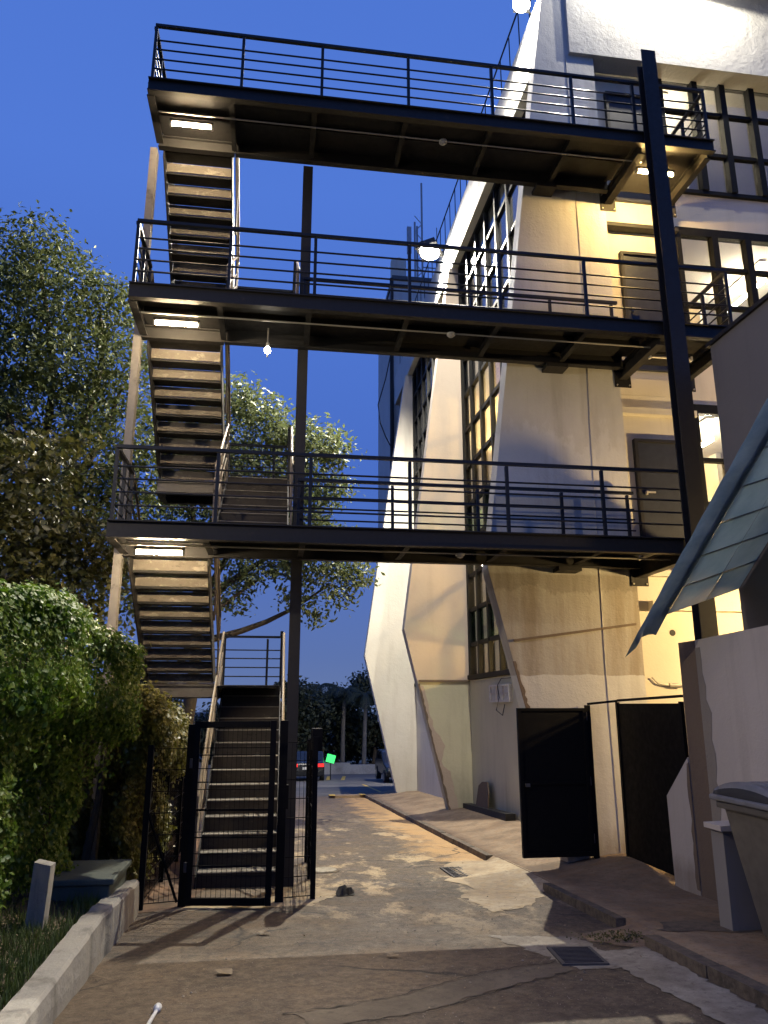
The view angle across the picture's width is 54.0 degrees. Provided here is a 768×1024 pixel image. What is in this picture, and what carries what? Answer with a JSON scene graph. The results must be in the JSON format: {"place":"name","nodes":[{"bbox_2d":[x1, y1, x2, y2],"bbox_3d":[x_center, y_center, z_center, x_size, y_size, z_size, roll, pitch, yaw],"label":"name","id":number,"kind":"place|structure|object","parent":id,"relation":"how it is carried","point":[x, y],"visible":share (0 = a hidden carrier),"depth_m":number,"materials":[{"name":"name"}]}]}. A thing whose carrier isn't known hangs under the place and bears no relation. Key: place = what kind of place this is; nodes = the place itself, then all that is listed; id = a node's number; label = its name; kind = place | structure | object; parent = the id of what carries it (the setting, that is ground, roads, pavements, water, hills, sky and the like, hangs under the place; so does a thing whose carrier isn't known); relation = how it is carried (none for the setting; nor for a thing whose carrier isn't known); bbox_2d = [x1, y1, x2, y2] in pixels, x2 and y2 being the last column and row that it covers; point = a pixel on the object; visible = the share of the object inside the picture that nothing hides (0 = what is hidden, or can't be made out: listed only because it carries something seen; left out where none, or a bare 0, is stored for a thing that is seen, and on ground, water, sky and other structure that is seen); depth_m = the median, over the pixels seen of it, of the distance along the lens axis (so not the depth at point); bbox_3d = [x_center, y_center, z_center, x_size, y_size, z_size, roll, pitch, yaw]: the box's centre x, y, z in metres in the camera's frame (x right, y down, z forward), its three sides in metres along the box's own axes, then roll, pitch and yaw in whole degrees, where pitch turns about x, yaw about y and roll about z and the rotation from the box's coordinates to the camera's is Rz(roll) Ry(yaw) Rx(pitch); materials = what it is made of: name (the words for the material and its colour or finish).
{"place":"outdoors","nodes":[
{"label":"outdoors","id":0,"kind":"place"},
{"bbox_2d":[3,736,210,874],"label":"soil bank","id":1,"kind":"structure","parent":0,"point":[209,766],"depth_m":16.01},
{"bbox_2d":[0,403,153,690],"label":"tree","id":2,"kind":"object","parent":1,"relation":"on","point":[56,537],"visible":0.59,"depth_m":10.63,"materials":[{"name":"green plant"}]},
{"bbox_2d":[26,723,150,860],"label":"dark shrubs","id":3,"kind":"object","parent":1,"relation":"on","point":[77,833],"visible":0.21,"depth_m":9.19,"materials":[{"name":"green plant"}]},
{"bbox_2d":[0,200,182,663],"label":"broadleaf tree","id":4,"kind":"object","parent":1,"relation":"on","point":[48,381],"visible":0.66,"depth_m":16.32,"materials":[{"name":"green plant"}]},
{"bbox_2d":[89,147,158,859],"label":"steel column","id":5,"kind":"structure","parent":1,"relation":"on","point":[118,560],"depth_m":10.08,"materials":[{"name":"metal"}]},
{"bbox_2d":[81,677,194,881],"bbox_3d":[-2.986,3.226,9.488,1.343,2.383,2.969,2,-15,-8],"label":"yellow hedge","id":6,"kind":"object","parent":1,"relation":"on","point":[163,719],"visible":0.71,"depth_m":8.49,"materials":[{"name":"green plant"}]},
{"bbox_2d":[128,366,385,795],"bbox_3d":[-3.244,1.718,18.584,6.539,10.985,3.034,2,-15,-8],"label":"broadleaf tree","id":7,"kind":"object","parent":1,"relation":"on","point":[246,574],"visible":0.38,"depth_m":18.74,"materials":[{"name":"green plant"}]},
{"bbox_2d":[0,0,535,711],"label":"sky","id":8,"kind":"structure","parent":0,"point":[77,134],"materials":[{"name":"blue"}]},
{"bbox_2d":[53,712,767,1023],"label":"ground","id":9,"kind":"structure","parent":0,"point":[364,831],"depth_m":6.13,"materials":[{"name":"brown concrete"}]},
{"bbox_2d":[0,880,138,1023],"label":"planter wall","id":10,"kind":"structure","parent":9,"relation":"on","point":[48,991],"depth_m":5.24,"materials":[{"name":"concrete"}]},
{"bbox_2d":[0,881,104,1011],"bbox_3d":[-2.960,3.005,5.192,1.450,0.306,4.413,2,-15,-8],"label":"grass","id":11,"kind":"structure","parent":10,"relation":"in","point":[27,960],"depth_m":5.36,"materials":[{"name":"plant"}]},
{"bbox_2d":[0,913,69,991],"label":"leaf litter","id":12,"kind":"object","parent":11,"relation":"on","point":[55,923],"visible":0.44,"depth_m":5.54,"materials":[{"name":"plant"}]},
{"bbox_2d":[24,859,55,932],"bbox_3d":[-2.649,2.992,5.796,0.150,0.580,0.140,2,-15,-8],"label":"concrete stump","id":13,"kind":"object","parent":11,"relation":"on","point":[39,901],"visible":0.64,"depth_m":5.76,"materials":[{"name":"concrete"}]},
{"bbox_2d":[0,578,147,912],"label":"clipped hedge","id":14,"kind":"object","parent":11,"relation":"on","point":[64,707],"visible":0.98,"depth_m":6.48,"materials":[{"name":"green plant"}]},
{"bbox_2d":[51,859,131,902],"bbox_3d":[-2.840,3.634,7.183,0.660,0.425,0.930,2,-15,-8],"label":"inspection box","id":15,"kind":"object","parent":11,"relation":"on","point":[106,878],"visible":0.45,"depth_m":6.89,"materials":[{"name":"concrete"}]},
{"bbox_2d":[92,669,183,710],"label":"tree","id":16,"kind":"object","parent":9,"relation":"on","point":[172,699],"visible":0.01,"depth_m":46.61,"materials":[{"name":"green plant"}]},
{"bbox_2d":[147,1003,161,1023],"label":"white rod","id":17,"kind":"object","parent":9,"relation":"on","point":[157,1007],"visible":1,"depth_m":4.76,"materials":[{"name":"plastic"}]},
{"bbox_2d":[126,838,204,912],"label":"bare soil","id":18,"kind":"structure","parent":9,"relation":"on","point":[160,891],"depth_m":8.81,"materials":[{"name":"soil"}]},
{"bbox_2d":[138,724,194,910],"bbox_3d":[-2.733,4.075,10.575,0.482,2.231,5.406,2,-15,-9],"label":"fence","id":19,"kind":"object","parent":9,"relation":"on","point":[182,798],"visible":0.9,"depth_m":8.19,"materials":[{"name":"metal"}]},
{"bbox_2d":[183,720,276,905],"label":"gate","id":20,"kind":"structure","parent":19,"relation":"attached to","point":[188,865],"depth_m":8.09,"materials":[{"name":"metal"}]},
{"bbox_2d":[193,698,218,763],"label":"tree","id":21,"kind":"object","parent":9,"relation":"on","point":[203,730],"visible":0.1,"depth_m":48.96,"materials":[{"name":"green plant"}]},
{"bbox_2d":[192,631,284,888],"bbox_3d":[-2.007,3.333,11.009,1.067,3.448,3.321,2,-15,-8],"label":"stair flight","id":22,"kind":"object","parent":9,"relation":"on","point":[249,705],"visible":0.78,"depth_m":10.46,"materials":[{"name":"metal"}]},
{"bbox_2d":[144,631,282,697],"bbox_3d":[-2.789,2.573,12.804,2.140,1.130,2.188,2,-15,-8],"label":"stair landing","id":23,"kind":"object","parent":22,"relation":"attached to","point":[192,690],"visible":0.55,"depth_m":11.89,"materials":[{"name":"metal"}]},
{"bbox_2d":[127,474,220,682],"bbox_3d":[-2.958,1.073,10.851,1.102,2.648,2.321,2,-15,-8],"label":"stair flight","id":24,"kind":"object","parent":23,"relation":"on","point":[189,626],"visible":0.87,"depth_m":10.66,"materials":[{"name":"metal"}]},
{"bbox_2d":[154,889,335,911],"bbox_3d":[-1.432,4.272,8.312,2.131,0.055,1.052,2,-15,-8],"label":"concrete slab","id":25,"kind":"object","parent":9,"relation":"on","point":[324,894],"visible":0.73,"depth_m":8.14,"materials":[{"name":"concrete"}]},
{"bbox_2d":[194,708,383,764],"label":"undergrowth","id":26,"kind":"object","parent":9,"relation":"on","point":[358,759],"visible":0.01,"depth_m":55.44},
{"bbox_2d":[283,166,312,886],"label":"steel column","id":27,"kind":"structure","parent":9,"relation":"on","point":[295,597],"depth_m":10.00,"materials":[{"name":"metal"}]},
{"bbox_2d":[275,720,322,902],"bbox_3d":[-1.146,3.804,9.822,0.505,2.153,3.030,2,-15,-8],"label":"fence","id":28,"kind":"object","parent":9,"relation":"on","point":[314,742],"visible":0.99,"depth_m":8.50,"materials":[{"name":"metal"}]},
{"bbox_2d":[274,674,343,750],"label":"tree","id":29,"kind":"object","parent":9,"relation":"on","point":[305,711],"visible":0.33,"depth_m":48.08,"materials":[{"name":"green plant"}]},
{"bbox_2d":[255,774,393,796],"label":"car park","id":30,"kind":"structure","parent":9,"relation":"on","point":[349,784],"depth_m":33.34,"materials":[{"name":"asphalt"}]},
{"bbox_2d":[296,751,323,779],"bbox_3d":[-4.155,13.332,39.737,1.830,1.452,4.336,2,-15,-8],"label":"parked car","id":31,"kind":"object","parent":30,"relation":"on","point":[301,771],"visible":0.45,"depth_m":37.88,"materials":[{"name":"paint"}]},
{"bbox_2d":[375,749,391,782],"bbox_3d":[0.690,12.467,37.096,1.830,1.452,4.336,2,-15,-8],"label":"parked car","id":32,"kind":"object","parent":30,"relation":"on","point":[382,765],"visible":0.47,"depth_m":36.56,"materials":[{"name":"paint"}]},
{"bbox_2d":[301,683,347,724],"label":"palm tree","id":33,"kind":"object","parent":9,"relation":"on","point":[325,685],"visible":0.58,"depth_m":50.62,"materials":[{"name":"green plant"}]},
{"bbox_2d":[286,679,367,762],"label":"tree","id":34,"kind":"object","parent":9,"relation":"on","point":[331,729],"visible":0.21,"depth_m":52.52,"materials":[{"name":"green plant"}]},
{"bbox_2d":[316,867,339,873],"bbox_3d":[-0.811,4.862,10.210,0.420,0.042,0.420,2,-15,-8],"label":"stone slab","id":35,"kind":"object","parent":9,"relation":"on","point":[322,870],"visible":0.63,"depth_m":10.15,"materials":[{"name":"stone"}]},
{"bbox_2d":[336,885,354,895],"bbox_3d":[-0.441,4.302,8.607,0.228,0.080,0.268,2,-15,-8],"label":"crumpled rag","id":36,"kind":"object","parent":9,"relation":"on","point":[343,890],"visible":1,"depth_m":8.53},
{"bbox_2d":[328,794,363,797],"bbox_3d":[-1.260,9.700,25.175,1.150,0.511,0.600,2,-15,-8],"label":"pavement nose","id":37,"kind":"object","parent":9,"relation":"on","point":[348,796],"visible":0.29,"depth_m":24.96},
{"bbox_2d":[323,686,369,762],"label":"palm tree","id":38,"kind":"object","parent":9,"relation":"on","point":[342,744],"visible":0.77,"depth_m":49.52,"materials":[{"name":"green plant"}]},
{"bbox_2d":[324,762,374,773],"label":"parapet","id":39,"kind":"structure","parent":9,"relation":"on","point":[343,768],"depth_m":47.28,"materials":[{"name":"concrete"}]},
{"bbox_2d":[326,664,383,763],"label":"tree","id":40,"kind":"object","parent":9,"relation":"on","point":[361,682],"visible":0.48,"depth_m":51.81,"materials":[{"name":"green plant"}]},
{"bbox_2d":[335,691,374,763],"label":"palm tree","id":41,"kind":"object","parent":9,"relation":"on","point":[365,703],"visible":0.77,"depth_m":49.00,"materials":[{"name":"green plant"}]},
{"bbox_2d":[82,853,701,1023],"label":"grit","id":42,"kind":"object","parent":9,"relation":"on","point":[365,949],"visible":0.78,"depth_m":6.09,"materials":[{"name":"gravel"}]},
{"bbox_2d":[378,257,431,721],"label":"stair block","id":43,"kind":"structure","parent":9,"relation":"on","point":[388,411],"depth_m":33.42,"materials":[{"name":"white paint"}]},
{"bbox_2d":[378,356,391,448],"bbox_3d":[0.035,-4.736,31.465,0.617,4.415,0.050,2,-15,-8],"label":"hanging cable","id":44,"kind":"object","parent":43,"relation":"hanging from","point":[379,401],"visible":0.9,"depth_m":31.39,"materials":[{"name":"black rubber"}]},
{"bbox_2d":[407,183,439,276],"bbox_3d":[1.828,-10.258,35.310,1.550,11.800,0.550,2,-15,-8],"label":"antenna mast","id":45,"kind":"object","parent":43,"relation":"on","point":[416,235],"visible":0.3,"depth_m":35.87,"materials":[{"name":"metal"}]},
{"bbox_2d":[292,961,572,1023],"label":"road patch","id":46,"kind":"object","parent":9,"relation":"on","point":[438,996],"visible":0.99,"depth_m":5.02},
{"bbox_2d":[282,961,553,1013],"bbox_3d":[0.355,3.306,5.270,2.286,0.045,0.127,9,-17,-31],"label":"road crack","id":47,"kind":"object","parent":46,"relation":"on","point":[416,989],"visible":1,"depth_m":5.17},
{"bbox_2d":[440,833,457,843],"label":"kerb","id":48,"kind":"structure","parent":9,"relation":"on","point":[448,837],"depth_m":13.32,"materials":[{"name":"concrete"}]},
{"bbox_2d":[454,839,472,851],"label":"kerb","id":49,"kind":"structure","parent":9,"relation":"on","point":[462,844],"depth_m":12.39,"materials":[{"name":"concrete"}]},
{"bbox_2d":[358,971,577,1023],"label":"road crack","id":50,"kind":"object","parent":9,"relation":"on","point":[466,999],"visible":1,"depth_m":4.98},
{"bbox_2d":[469,846,492,859],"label":"kerb","id":51,"kind":"structure","parent":9,"relation":"on","point":[478,852],"depth_m":11.39,"materials":[{"name":"concrete"}]},
{"bbox_2d":[444,856,549,892],"bbox_3d":[1.245,4.742,9.765,1.101,0.377,2.500,2,-15,-8],"label":"concrete apron","id":52,"kind":"object","parent":9,"relation":"on","point":[493,874],"visible":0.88,"depth_m":9.36,"materials":[{"name":"concrete"}]},
{"bbox_2d":[440,866,470,877],"bbox_3d":[1.002,4.767,9.983,0.360,0.066,0.840,2,-15,-8],"label":"drain grate","id":53,"kind":"object","parent":52,"relation":"on","point":[449,871],"visible":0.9,"depth_m":9.95,"materials":[{"name":"metal"}]},
{"bbox_2d":[460,889,544,911],"bbox_3d":[1.358,4.235,8.262,0.990,0.069,1.333,2,-15,-8],"label":"concrete patch","id":54,"kind":"object","parent":9,"relation":"on","point":[494,902],"visible":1,"depth_m":8.22,"materials":[{"name":"concrete"}]},
{"bbox_2d":[490,935,618,969],"bbox_3d":[1.397,3.578,6.154,0.815,0.061,1.181,2,-15,-8],"label":"concrete patch","id":55,"kind":"object","parent":9,"relation":"on","point":[539,944],"visible":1,"depth_m":6.37,"materials":[{"name":"concrete"}]},
{"bbox_2d":[547,946,608,965],"bbox_3d":[1.526,3.513,5.971,0.360,0.049,0.520,0,-14,-1],"label":"drain grate","id":56,"kind":"object","parent":55,"relation":"on","point":[576,955],"visible":1,"depth_m":5.92,"materials":[{"name":"metal"}]},
{"bbox_2d":[543,883,581,907],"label":"kerb","id":57,"kind":"structure","parent":9,"relation":"on","point":[561,894],"depth_m":8.21,"materials":[{"name":"concrete"}]},
{"bbox_2d":[364,0,767,862],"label":"office building","id":58,"kind":"structure","parent":9,"relation":"on","point":[462,662],"depth_m":13.14,"materials":[{"name":"white paint"}]},
{"bbox_2d":[105,444,734,586],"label":"steel walkway","id":59,"kind":"structure","parent":58,"relation":"attached to","point":[563,552],"depth_m":9.51,"materials":[{"name":"paint"}]},
{"bbox_2d":[134,546,184,555],"bbox_3d":[-2.735,0.476,9.192,0.600,0.100,0.060,2,-15,-8],"label":"tube light","id":60,"kind":"object","parent":59,"relation":"attached to","point":[164,550],"visible":1,"depth_m":9.17,"materials":[{"name":"paint"}]},
{"bbox_2d":[215,423,293,524],"bbox_3d":[-1.890,-0.499,11.153,1.067,2.343,1.821,2,-15,-8],"label":"stair flight","id":61,"kind":"object","parent":59,"relation":"on","point":[243,516],"visible":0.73,"depth_m":11.17,"materials":[{"name":"metal"}]},
{"bbox_2d":[156,427,290,505],"bbox_3d":[-2.641,-0.776,12.604,2.140,1.130,1.058,2,-15,-8],"label":"stair landing","id":62,"kind":"object","parent":61,"relation":"attached to","point":[184,487],"visible":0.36,"depth_m":12.79,"materials":[{"name":"metal"}]},
{"bbox_2d":[146,270,230,480],"bbox_3d":[-2.944,-1.985,11.537,1.102,2.523,2.071,2,-15,-8],"label":"stair flight","id":63,"kind":"object","parent":62,"relation":"on","point":[198,414],"visible":0.69,"depth_m":11.35,"materials":[{"name":"metal"}]},
{"bbox_2d":[412,357,435,686],"bbox_3d":[1.584,-0.452,23.218,0.200,11.200,6.730,2,-15,-8],"label":"window","id":64,"kind":"structure","parent":58,"relation":"in","point":[417,385],"depth_m":26.28,"materials":[{"name":"metal"}]},
{"bbox_2d":[415,237,443,259],"bbox_3d":[1.363,-7.690,22.109,0.711,0.460,0.610,-8,-17,30],"label":"floodlight","id":65,"kind":"object","parent":58,"relation":"attached to","point":[428,253],"visible":0.87,"depth_m":22.00,"materials":[{"name":"paint"}]},
{"bbox_2d":[128,218,732,391],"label":"steel walkway","id":66,"kind":"structure","parent":58,"relation":"attached to","point":[555,342],"depth_m":10.43,"materials":[{"name":"paint"}]},
{"bbox_2d":[153,317,199,328],"bbox_3d":[-2.735,-2.498,9.954,0.600,0.100,0.060,2,-15,-8],"label":"tube light","id":67,"kind":"object","parent":66,"relation":"attached to","point":[176,322],"visible":1,"depth_m":9.94,"materials":[{"name":"paint"}]},
{"bbox_2d":[226,257,299,292],"bbox_3d":[-1.890,-3.473,11.915,1.067,2.343,1.821,2,-15,-8],"label":"railing","id":68,"kind":"object","parent":66,"relation":"on","point":[297,275],"visible":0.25,"depth_m":11.92,"materials":[{"name":"metal"}]},
{"bbox_2d":[177,262,295,328],"bbox_3d":[-2.641,-3.750,13.366,2.140,1.130,1.058,2,-15,-8],"label":"stair landing","id":69,"kind":"object","parent":68,"relation":"attached to","point":[271,289],"visible":0.06,"depth_m":13.99,"materials":[{"name":"metal"}]},
{"bbox_2d":[163,151,239,288],"bbox_3d":[-2.944,-4.978,12.304,1.102,2.563,2.071,2,-15,-8],"label":"stair flight","id":70,"kind":"object","parent":69,"relation":"on","point":[174,192],"visible":0.62,"depth_m":11.97,"materials":[{"name":"metal"}]},
{"bbox_2d":[648,352,692,361],"bbox_3d":[4.122,-2.236,10.854,0.660,0.100,0.060,2,-15,-8],"label":"tube light","id":71,"kind":"object","parent":66,"relation":"attached to","point":[659,355],"visible":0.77,"depth_m":10.82,"materials":[{"name":"paint"}]},
{"bbox_2d":[147,23,715,217],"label":"steel walkway","id":72,"kind":"structure","parent":58,"relation":"attached to","point":[545,158],"depth_m":11.22,"materials":[{"name":"paint"}]},
{"bbox_2d":[170,118,213,130],"bbox_3d":[-2.735,-5.511,10.725,0.600,0.100,0.060,2,-15,-8],"label":"tube light","id":73,"kind":"object","parent":72,"relation":"attached to","point":[190,123],"visible":1,"depth_m":10.71,"materials":[{"name":"paint"}]},
{"bbox_2d":[635,166,674,177],"bbox_3d":[4.181,-5.247,11.634,0.620,0.100,0.060,2,-15,-8],"label":"tube light","id":74,"kind":"object","parent":72,"relation":"attached to","point":[641,169],"visible":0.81,"depth_m":11.60,"materials":[{"name":"paint"}]},
{"bbox_2d":[402,13,529,356],"bbox_3d":[1.766,-8.189,23.116,0.036,1.299,16.600,2,-15,-8],"label":"roof railing","id":75,"kind":"object","parent":58,"relation":"on","point":[507,40],"visible":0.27,"depth_m":20.71,"materials":[{"name":"metal"}]},
{"bbox_2d":[458,111,525,679],"bbox_3d":[2.671,-2.324,15.912,0.200,11.200,7.770,2,-15,-8],"label":"window","id":76,"kind":"structure","parent":58,"relation":"in","point":[482,626],"depth_m":18.07,"materials":[{"name":"metal"}]},
{"bbox_2d":[513,0,531,14],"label":"floodlight","id":77,"kind":"object","parent":58,"relation":"attached to","point":[521,6],"visible":0.95,"depth_m":14.56,"materials":[{"name":"paint"}]},
{"bbox_2d":[603,91,650,204],"bbox_3d":[4.356,-6.312,13.075,0.970,2.180,0.089,2,-15,-8],"label":"door","id":78,"kind":"structure","parent":58,"relation":"in","point":[625,197],"depth_m":13.18,"materials":[{"name":"metal"}]},
{"bbox_2d":[618,251,667,372],"bbox_3d":[4.379,-3.275,12.279,0.970,2.100,0.129,2,-15,-8],"label":"door","id":79,"kind":"structure","parent":58,"relation":"in","point":[625,270],"depth_m":12.36,"materials":[{"name":"metal"}]},
{"bbox_2d":[632,438,684,537],"bbox_3d":[4.349,-0.195,11.486,0.990,1.900,0.129,2,-15,-8],"label":"door","id":80,"kind":"structure","parent":58,"relation":"in","point":[647,453],"depth_m":11.52,"materials":[{"name":"metal"}]},
{"bbox_2d":[699,417,714,446],"bbox_3d":[5.338,-1.220,13.101,0.140,0.413,1.300,2,-15,-8],"label":"ceiling tube light","id":81,"kind":"object","parent":58,"relation":"hanging from","point":[704,421],"visible":0.41,"depth_m":12.63,"materials":[{"name":"beige"}]},
{"bbox_2d":[694,404,723,509],"bbox_3d":[6.455,-0.374,11.898,3.160,2.630,0.150,2,-15,-8],"label":"window","id":82,"kind":"structure","parent":58,"relation":"in","point":[702,410],"depth_m":11.82,"materials":[{"name":"metal"}]},
{"bbox_2d":[658,78,767,201],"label":"window","id":83,"kind":"structure","parent":58,"relation":"in","point":[722,115],"depth_m":13.40,"materials":[{"name":"metal"}]},
{"bbox_2d":[675,226,767,325],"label":"window","id":84,"kind":"structure","parent":58,"relation":"in","point":[713,237],"depth_m":12.75,"materials":[{"name":"metal"}]},
{"bbox_2d":[729,260,766,305],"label":"ceiling tube light","id":85,"kind":"object","parent":58,"relation":"hanging from","point":[741,279],"visible":0.69,"depth_m":14.35,"materials":[{"name":"beige"}]},
{"bbox_2d":[575,898,625,927],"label":"kerb","id":86,"kind":"structure","parent":9,"relation":"on","point":[603,914],"depth_m":7.23,"materials":[{"name":"concrete"}]},
{"bbox_2d":[582,918,661,946],"bbox_3d":[2.003,3.730,6.539,0.564,0.283,0.700,2,-15,-8],"label":"soil patch","id":87,"kind":"object","parent":9,"relation":"on","point":[636,928],"visible":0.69,"depth_m":6.46,"materials":[{"name":"soil"}]},
{"bbox_2d":[566,929,647,945],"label":"weeds","id":88,"kind":"object","parent":87,"relation":"on","point":[617,934],"visible":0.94,"depth_m":6.37,"materials":[{"name":"plant"}]},
{"bbox_2d":[644,935,719,978],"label":"kerb","id":89,"kind":"structure","parent":9,"relation":"on","point":[697,963],"depth_m":5.79,"materials":[{"name":"concrete"}]},
{"bbox_2d":[598,947,767,1023],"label":"concrete gutter","id":90,"kind":"object","parent":9,"relation":"on","point":[721,1004],"visible":1,"depth_m":5.22,"materials":[{"name":"concrete"}]},
{"bbox_2d":[667,625,767,900],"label":"boundary wall","id":91,"kind":"structure","parent":9,"relation":"on","point":[724,677],"depth_m":7.74,"materials":[{"name":"paint"}]},
{"bbox_2d":[705,293,767,629],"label":"annex building","id":92,"kind":"structure","parent":9,"relation":"on","point":[738,346],"depth_m":8.87,"materials":[{"name":"paint"}]},
{"bbox_2d":[626,398,767,655],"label":"awning","id":93,"kind":"object","parent":92,"relation":"attached to","point":[750,497],"visible":1,"depth_m":7.55,"materials":[{"name":"teal metal"}]},
{"bbox_2d":[707,965,767,1010],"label":"kerb","id":94,"kind":"structure","parent":9,"relation":"on","point":[745,987],"depth_m":5.05,"materials":[{"name":"concrete"}]},
{"bbox_2d":[367,789,767,985],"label":"sidewalk","id":95,"kind":"structure","parent":0,"point":[628,888],"depth_m":8.49,"materials":[{"name":"concrete"}]},
{"bbox_2d":[463,803,515,820],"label":"timber beam","id":96,"kind":"structure","parent":95,"relation":"on","point":[500,814],"depth_m":15.19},
{"bbox_2d":[476,782,488,808],"bbox_3d":[2.133,6.113,16.247,0.104,0.620,0.950,2,-15,-8],"label":"leaning board","id":97,"kind":"object","parent":96,"relation":"on","point":[482,800],"visible":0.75,"depth_m":16.18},
{"bbox_2d":[584,695,682,858],"bbox_3d":[3.178,3.277,9.156,0.376,2.035,1.940,5,-15,-20],"label":"gate post","id":98,"kind":"object","parent":95,"relation":"on","point":[593,789],"visible":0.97,"depth_m":9.89,"materials":[{"name":"metal"}]},
{"bbox_2d":[516,708,594,857],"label":"sheet gate","id":99,"kind":"structure","parent":98,"relation":"attached to","point":[556,812],"depth_m":9.80,"materials":[{"name":"metal"}]},
{"bbox_2d":[615,702,688,874],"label":"sheet gate","id":100,"kind":"structure","parent":98,"relation":"attached to","point":[653,747],"depth_m":9.11,"materials":[{"name":"metal"}]},
{"bbox_2d":[637,49,718,639],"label":"steel column","id":101,"kind":"structure","parent":95,"relation":"on","point":[704,615],"depth_m":10.29,"materials":[{"name":"metal"}]},
{"bbox_2d":[656,919,761,932],"bbox_3d":[2.831,3.596,6.559,1.012,0.029,0.499,-1,-14,6],"label":"damp stain","id":102,"kind":"object","parent":95,"relation":"on","point":[689,925],"visible":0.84,"depth_m":6.53,"materials":[{"name":"concrete"}]},
{"bbox_2d":[703,820,761,930],"bbox_3d":[3.197,3.282,6.565,0.615,1.100,0.270,2,-15,-8],"label":"concrete pedestal","id":103,"kind":"object","parent":95,"relation":"on","point":[737,909],"visible":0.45,"depth_m":6.49,"materials":[{"name":"grey paint"}]},
{"bbox_2d":[709,781,767,937],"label":"wheelie bin","id":104,"kind":"object","parent":95,"relation":"on","point":[744,805],"visible":1,"depth_m":5.89,"materials":[{"name":"grey plastic"}]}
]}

